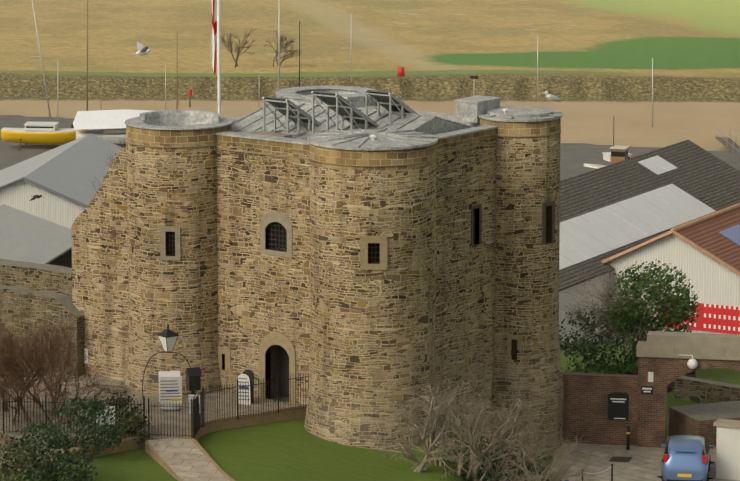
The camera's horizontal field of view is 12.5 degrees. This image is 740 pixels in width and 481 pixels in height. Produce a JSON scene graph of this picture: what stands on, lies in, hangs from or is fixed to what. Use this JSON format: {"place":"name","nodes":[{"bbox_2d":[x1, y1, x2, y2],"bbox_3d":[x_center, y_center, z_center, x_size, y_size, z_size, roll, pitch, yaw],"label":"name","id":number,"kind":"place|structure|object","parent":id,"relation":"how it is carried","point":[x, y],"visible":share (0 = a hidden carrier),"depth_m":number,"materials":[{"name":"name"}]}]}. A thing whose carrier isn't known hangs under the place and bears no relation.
{"place":"outdoors","nodes":[
{"label":"outdoors","id":0,"kind":"place"},
{"bbox_2d":[29,195,41,200],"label":"bird","id":1,"kind":"object","parent":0,"point":[35,197],"visible":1,"depth_m":174.91,"materials":[{"name":"black"}]},
{"bbox_2d":[131,42,151,55],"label":"flying gull","id":2,"kind":"object","parent":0,"point":[142,50],"visible":1,"depth_m":189.92,"materials":[{"name":"white"}]},
{"bbox_2d":[146,438,229,480],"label":"path","id":3,"kind":"structure","parent":0,"point":[186,459],"depth_m":117.14,"materials":[{"name":"beige stone"}]},
{"bbox_2d":[0,0,739,480],"bbox_3d":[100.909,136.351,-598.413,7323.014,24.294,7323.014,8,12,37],"label":"ground","id":4,"kind":"structure","parent":0,"point":[588,62],"depth_m":326.71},
{"bbox_2d":[0,432,39,475],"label":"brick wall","id":5,"kind":"structure","parent":4,"relation":"on","point":[2,441],"depth_m":117.15,"materials":[{"name":"brick"}]},
{"bbox_2d":[0,204,71,267],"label":"shed","id":6,"kind":"structure","parent":4,"relation":"on","point":[26,237],"depth_m":209.17,"materials":[{"name":"grey metal"}]},
{"bbox_2d":[0,258,71,297],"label":"old wall","id":7,"kind":"structure","parent":4,"relation":"on","point":[35,277],"depth_m":131.39,"materials":[{"name":"stone"}]},
{"bbox_2d":[0,285,84,375],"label":"old wall","id":8,"kind":"structure","parent":4,"relation":"on","point":[46,303],"depth_m":130.37,"materials":[{"name":"stone"}]},
{"bbox_2d":[84,348,87,363],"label":"sign","id":9,"kind":"object","parent":8,"relation":"attached to","point":[86,353],"visible":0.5,"depth_m":129.83,"materials":[{"name":"white"}]},
{"bbox_2d":[1,122,92,150],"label":"yellow boat","id":10,"kind":"object","parent":4,"relation":"on","point":[46,135],"visible":0.79,"depth_m":277.88,"materials":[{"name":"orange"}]},
{"bbox_2d":[0,134,120,228],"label":"shed","id":11,"kind":"structure","parent":4,"relation":"on","point":[59,178],"depth_m":225.77,"materials":[{"name":"grey metal"}]},
{"bbox_2d":[0,389,153,480],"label":"shrubs","id":12,"kind":"object","parent":4,"relation":"on","point":[60,465],"visible":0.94,"depth_m":114.33,"materials":[{"name":"green plant"}]},
{"bbox_2d":[71,147,128,380],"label":"stone buttress wall","id":13,"kind":"structure","parent":4,"relation":"on","point":[99,236],"depth_m":128.76,"materials":[{"name":"stone"}]},
{"bbox_2d":[90,137,125,191],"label":"wall weeds","id":14,"kind":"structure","parent":13,"relation":"on","point":[111,160],"depth_m":128.73,"materials":[{"name":"green plant"}]},
{"bbox_2d":[73,109,149,146],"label":"covered boat","id":15,"kind":"object","parent":4,"relation":"on","point":[111,124],"visible":0.27,"depth_m":274.58,"materials":[{"name":"grey fabric"}]},
{"bbox_2d":[0,367,297,470],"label":"terrace","id":16,"kind":"structure","parent":4,"relation":"on","point":[158,420],"depth_m":124.20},
{"bbox_2d":[0,296,134,428],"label":"bare bush","id":17,"kind":"object","parent":16,"relation":"on","point":[10,370],"visible":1,"depth_m":121.36,"materials":[{"name":"brown plant"}]},
{"bbox_2d":[2,393,144,436],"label":"railing","id":18,"kind":"object","parent":16,"relation":"on","point":[46,402],"visible":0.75,"depth_m":119.87,"materials":[{"name":"black metal"}]},
{"bbox_2d":[96,406,114,424],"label":"sign","id":19,"kind":"object","parent":18,"relation":"attached to","point":[106,410],"visible":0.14,"depth_m":119.55,"materials":[{"name":"grey"}]},
{"bbox_2d":[142,324,195,438],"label":"lantern arch","id":20,"kind":"structure","parent":16,"relation":"on","point":[168,337],"depth_m":118.92,"materials":[{"name":"black metal"}]},
{"bbox_2d":[160,405,180,410],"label":"sandbag","id":21,"kind":"object","parent":16,"relation":"on","point":[167,408],"visible":0.71,"depth_m":123.75,"materials":[{"name":"fabric"}]},
{"bbox_2d":[159,371,181,403],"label":"pay sign","id":22,"kind":"object","parent":16,"relation":"on","point":[170,387],"visible":0.92,"depth_m":124.74,"materials":[{"name":"white plastic"}]},
{"bbox_2d":[148,397,192,437],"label":"railing gate","id":23,"kind":"structure","parent":16,"relation":"on","point":[182,435],"depth_m":119.40,"materials":[{"name":"black metal"}]},
{"bbox_2d":[45,404,306,475],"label":"terrace kerb","id":24,"kind":"structure","parent":16,"relation":"on","point":[129,443],"depth_m":122.26,"materials":[{"name":"stone"}]},
{"bbox_2d":[185,367,201,393],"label":"hooded box","id":25,"kind":"object","parent":16,"relation":"on","point":[197,374],"visible":0.72,"depth_m":123.14,"materials":[{"name":"black paint"}]},
{"bbox_2d":[188,394,199,412],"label":"lectern sign","id":26,"kind":"object","parent":16,"relation":"on","point":[190,396],"visible":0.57,"depth_m":120.50,"materials":[{"name":"grey metal"}]},
{"bbox_2d":[238,370,253,404],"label":"sign board","id":27,"kind":"object","parent":16,"relation":"on","point":[247,376],"visible":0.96,"depth_m":124.73,"materials":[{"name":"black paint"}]},
{"bbox_2d":[193,373,309,434],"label":"railing","id":28,"kind":"object","parent":16,"relation":"on","point":[200,415],"visible":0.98,"depth_m":122.36,"materials":[{"name":"black metal"}]},
{"bbox_2d":[145,438,234,480],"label":"path kerb","id":29,"kind":"structure","parent":4,"relation":"on","point":[150,450],"depth_m":117.23,"materials":[{"name":"stone"}]},
{"bbox_2d":[220,27,302,67],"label":"bare trees","id":30,"kind":"object","parent":4,"relation":"on","point":[238,50],"visible":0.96,"depth_m":328.80,"materials":[{"name":"brown plant"}]},
{"bbox_2d":[31,0,652,127],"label":"boat masts","id":31,"kind":"object","parent":4,"relation":"on","point":[400,72],"visible":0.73,"depth_m":292.99,"materials":[{"name":"silver metal"}]},
{"bbox_2d":[216,117,495,437],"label":"castle wall","id":32,"kind":"structure","parent":4,"relation":"on","point":[261,297],"depth_m":125.60,"materials":[{"name":"brown stone"}]},
{"bbox_2d":[125,125,231,394],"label":"round tower","id":33,"kind":"structure","parent":32,"relation":"attached to","point":[171,186],"depth_m":125.92,"materials":[{"name":"stone"}]},
{"bbox_2d":[160,226,180,260],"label":"window frame","id":34,"kind":"object","parent":33,"relation":"attached to","point":[164,230],"visible":0.82,"depth_m":125.51,"materials":[{"name":"beige stone"}]},
{"bbox_2d":[166,232,174,254],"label":"window bars","id":35,"kind":"object","parent":34,"relation":"in","point":[169,240],"depth_m":125.69,"materials":[{"name":"black metal"}]},
{"bbox_2d":[217,0,220,114],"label":"flagpole","id":36,"kind":"object","parent":32,"relation":"on","point":[218,60],"visible":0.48,"depth_m":140.29,"materials":[{"name":"white metal"}]},
{"bbox_2d":[211,0,216,74],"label":"flag","id":37,"kind":"object","parent":36,"relation":"attached to","point":[214,37],"visible":0.96,"depth_m":140.19,"materials":[{"name":"fabric"}]},
{"bbox_2d":[218,346,230,370],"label":"window surround","id":38,"kind":"object","parent":32,"relation":"attached to","point":[226,352],"visible":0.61,"depth_m":126.69,"materials":[{"name":"beige stone"}]},
{"bbox_2d":[260,211,292,257],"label":"window frame","id":39,"kind":"object","parent":32,"relation":"attached to","point":[275,216],"visible":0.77,"depth_m":124.37,"materials":[{"name":"beige stone"}]},
{"bbox_2d":[268,222,286,250],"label":"window bars","id":40,"kind":"object","parent":39,"relation":"in","point":[279,235],"depth_m":124.55,"materials":[{"name":"black metal"}]},
{"bbox_2d":[259,332,295,403],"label":"door frame","id":41,"kind":"object","parent":32,"relation":"attached to","point":[276,338],"visible":0.73,"depth_m":125.19,"materials":[{"name":"beige stone"}]},
{"bbox_2d":[280,347,288,396],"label":"door leaf","id":42,"kind":"object","parent":32,"relation":"attached to","point":[284,363],"visible":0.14,"depth_m":126.15,"materials":[{"name":"brown wood"}]},
{"bbox_2d":[251,96,320,137],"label":"frame","id":43,"kind":"object","parent":32,"relation":"on","point":[293,112],"visible":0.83,"depth_m":125.59,"materials":[{"name":"grey metal"}]},
{"bbox_2d":[300,91,378,139],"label":"frame","id":44,"kind":"object","parent":32,"relation":"on","point":[345,109],"visible":0.54,"depth_m":124.36,"materials":[{"name":"grey metal"}]},
{"bbox_2d":[188,106,496,144],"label":"flashing","id":45,"kind":"object","parent":32,"relation":"on","point":[305,142],"visible":0.21,"depth_m":125.28,"materials":[{"name":"grey metal"}]},
{"bbox_2d":[125,86,561,149],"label":"turret roofs","id":46,"kind":"structure","parent":32,"relation":"on","point":[473,109],"depth_m":127.44,"materials":[{"name":"grey metal"}]},
{"bbox_2d":[370,108,508,139],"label":"tower vents","id":47,"kind":"object","parent":46,"relation":"on","point":[505,110],"visible":0.83,"depth_m":126.78,"materials":[{"name":"white metal"}]},
{"bbox_2d":[126,131,560,166],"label":"tower string course","id":48,"kind":"object","parent":32,"relation":"attached to","point":[309,158],"visible":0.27,"depth_m":124.79,"materials":[{"name":"beige stone"}]},
{"bbox_2d":[231,101,472,138],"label":"roof","id":49,"kind":"structure","parent":32,"relation":"on","point":[423,123],"depth_m":126.50,"materials":[{"name":"grey metal"}]},
{"bbox_2d":[304,143,440,449],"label":"round tower","id":50,"kind":"structure","parent":32,"relation":"on","point":[372,336],"depth_m":120.35,"materials":[{"name":"stone"}]},
{"bbox_2d":[360,235,386,269],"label":"window frame","id":51,"kind":"object","parent":50,"relation":"attached to","point":[365,241],"visible":0.82,"depth_m":119.59,"materials":[{"name":"beige stone"}]},
{"bbox_2d":[368,243,379,262],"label":"window bars","id":52,"kind":"object","parent":51,"relation":"in","point":[371,252],"depth_m":119.78,"materials":[{"name":"black metal"}]},
{"bbox_2d":[365,90,417,125],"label":"roof frame","id":53,"kind":"object","parent":32,"relation":"on","point":[391,101],"visible":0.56,"depth_m":125.87,"materials":[{"name":"grey metal"}]},
{"bbox_2d":[471,204,481,245],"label":"window frame","id":54,"kind":"object","parent":32,"relation":"on","point":[479,214],"visible":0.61,"depth_m":126.85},
{"bbox_2d":[357,363,603,480],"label":"bare shrub","id":55,"kind":"object","parent":4,"relation":"on","point":[477,463],"visible":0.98,"depth_m":117.52,"materials":[{"name":"brown plant"}]},
{"bbox_2d":[478,118,563,453],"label":"tower turret","id":56,"kind":"object","parent":4,"relation":"on","point":[526,259],"visible":0.54,"depth_m":128.06,"materials":[{"name":"stone"}]},
{"bbox_2d":[507,335,521,359],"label":"window surround","id":57,"kind":"object","parent":56,"relation":"attached to","point":[510,338],"visible":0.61,"depth_m":128.23,"materials":[{"name":"brown stone"}]},
{"bbox_2d":[542,201,554,244],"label":"window frame","id":58,"kind":"object","parent":56,"relation":"on","point":[552,231],"visible":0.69,"depth_m":127.86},
{"bbox_2d":[563,372,637,445],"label":"brick yard wall","id":59,"kind":"structure","parent":4,"relation":"on","point":[585,402],"depth_m":130.10,"materials":[{"name":"brown brick"}]},
{"bbox_2d":[608,392,628,420],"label":"notice board","id":60,"kind":"object","parent":59,"relation":"attached to","point":[618,405],"visible":0.98,"depth_m":129.89,"materials":[{"name":"black paint"}]},
{"bbox_2d":[565,352,638,374],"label":"garden shrubs","id":61,"kind":"object","parent":4,"relation":"on","point":[609,369],"visible":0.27,"depth_m":143.21,"materials":[{"name":"green plant"}]},
{"bbox_2d":[584,116,636,167],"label":"fishing boat","id":62,"kind":"object","parent":4,"relation":"on","point":[619,153],"visible":0.1,"depth_m":267.95,"materials":[{"name":"grey"}]},
{"bbox_2d":[602,152,631,161],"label":"small white boat","id":63,"kind":"object","parent":4,"relation":"on","point":[606,156],"depth_m":272.13,"materials":[{"name":"grey"}]},
{"bbox_2d":[559,248,702,374],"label":"tree","id":64,"kind":"object","parent":4,"relation":"on","point":[635,319],"visible":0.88,"depth_m":143.71,"materials":[{"name":"green plant"}]},
{"bbox_2d":[559,140,739,341],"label":"shed","id":65,"kind":"structure","parent":4,"relation":"on","point":[704,176],"depth_m":208.69,"materials":[{"name":"grey"}]},
{"bbox_2d":[559,184,714,269],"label":"shed rooflights","id":66,"kind":"object","parent":65,"relation":"attached to","point":[664,208],"visible":0.83,"depth_m":202.71,"materials":[{"name":"white plastic"}]},
{"bbox_2d":[638,155,676,174],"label":"skylight","id":67,"kind":"object","parent":65,"relation":"on","point":[657,164],"visible":1,"depth_m":214.44},
{"bbox_2d":[602,203,739,341],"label":"shed","id":68,"kind":"structure","parent":4,"relation":"on","point":[703,253],"depth_m":193.35,"materials":[{"name":"white metal"}]},
{"bbox_2d":[719,224,739,245],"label":"shed skylight","id":69,"kind":"object","parent":68,"relation":"attached to","point":[732,233],"visible":1,"depth_m":196.38},
{"bbox_2d":[637,357,739,447],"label":"brick archway","id":70,"kind":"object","parent":4,"relation":"on","point":[652,415],"depth_m":129.42,"materials":[{"name":"brown brick"}]},
{"bbox_2d":[641,386,652,393],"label":"sign","id":71,"kind":"object","parent":70,"relation":"attached to","point":[646,389],"visible":1,"depth_m":129.45,"materials":[{"name":"black metal"}]},
{"bbox_2d":[648,372,652,381],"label":"wall sign","id":72,"kind":"object","parent":70,"relation":"attached to","point":[650,376],"visible":1,"depth_m":129.34,"materials":[{"name":"white"}]},
{"bbox_2d":[674,354,697,368],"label":"lamp globe","id":73,"kind":"object","parent":70,"relation":"attached to","point":[692,363],"visible":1,"depth_m":128.73,"materials":[{"name":"white glass"}]},
{"bbox_2d":[636,331,739,359],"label":"wall coping","id":74,"kind":"object","parent":70,"relation":"on","point":[660,344],"visible":1,"depth_m":128.87,"materials":[{"name":"beige concrete"}]},
{"bbox_2d":[669,401,739,446],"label":"wall","id":75,"kind":"structure","parent":4,"relation":"on","point":[696,420],"depth_m":130.62,"materials":[{"name":"brown brick"}]},
{"bbox_2d":[674,376,739,403],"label":"garden wall","id":76,"kind":"structure","parent":4,"relation":"on","point":[697,390],"depth_m":139.95,"materials":[{"name":"stone"}]},
{"bbox_2d":[715,126,739,170],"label":"jetty","id":77,"kind":"object","parent":4,"relation":"on","point":[730,144],"visible":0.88,"depth_m":284.68,"materials":[{"name":"grey wood"}]},
{"bbox_2d":[543,91,560,102],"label":"seagull","id":78,"kind":"object","parent":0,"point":[550,97],"visible":1,"depth_m":130.34,"materials":[{"name":"white"}]},
{"bbox_2d":[551,436,736,480],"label":"yard paving","id":79,"kind":"structure","parent":0,"point":[644,464],"depth_m":127.24,"materials":[{"name":"grey stone"}]},
{"bbox_2d":[581,425,629,480],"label":"bollards","id":80,"kind":"object","parent":79,"relation":"on","point":[627,440],"visible":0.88,"depth_m":129.25,"materials":[{"name":"black metal"}]},
{"bbox_2d":[609,456,631,461],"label":"yard drain","id":81,"kind":"object","parent":79,"relation":"on","point":[619,459],"visible":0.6,"depth_m":127.84,"materials":[{"name":"grey metal"}]},
{"bbox_2d":[657,435,714,480],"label":"blue hatchback car","id":82,"kind":"object","parent":79,"relation":"on","point":[686,457],"visible":1,"depth_m":123.35,"materials":[{"name":"blue paint"}]},
{"bbox_2d":[713,419,739,480],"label":"white yard wall","id":83,"kind":"structure","parent":79,"relation":"on","point":[728,450],"depth_m":124.64,"materials":[{"name":"paint"}]},
{"bbox_2d":[665,303,739,333],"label":"barrier fence","id":84,"kind":"object","parent":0,"point":[720,318],"visible":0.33,"depth_m":192.69,"materials":[{"name":"red plastic"}]}
]}

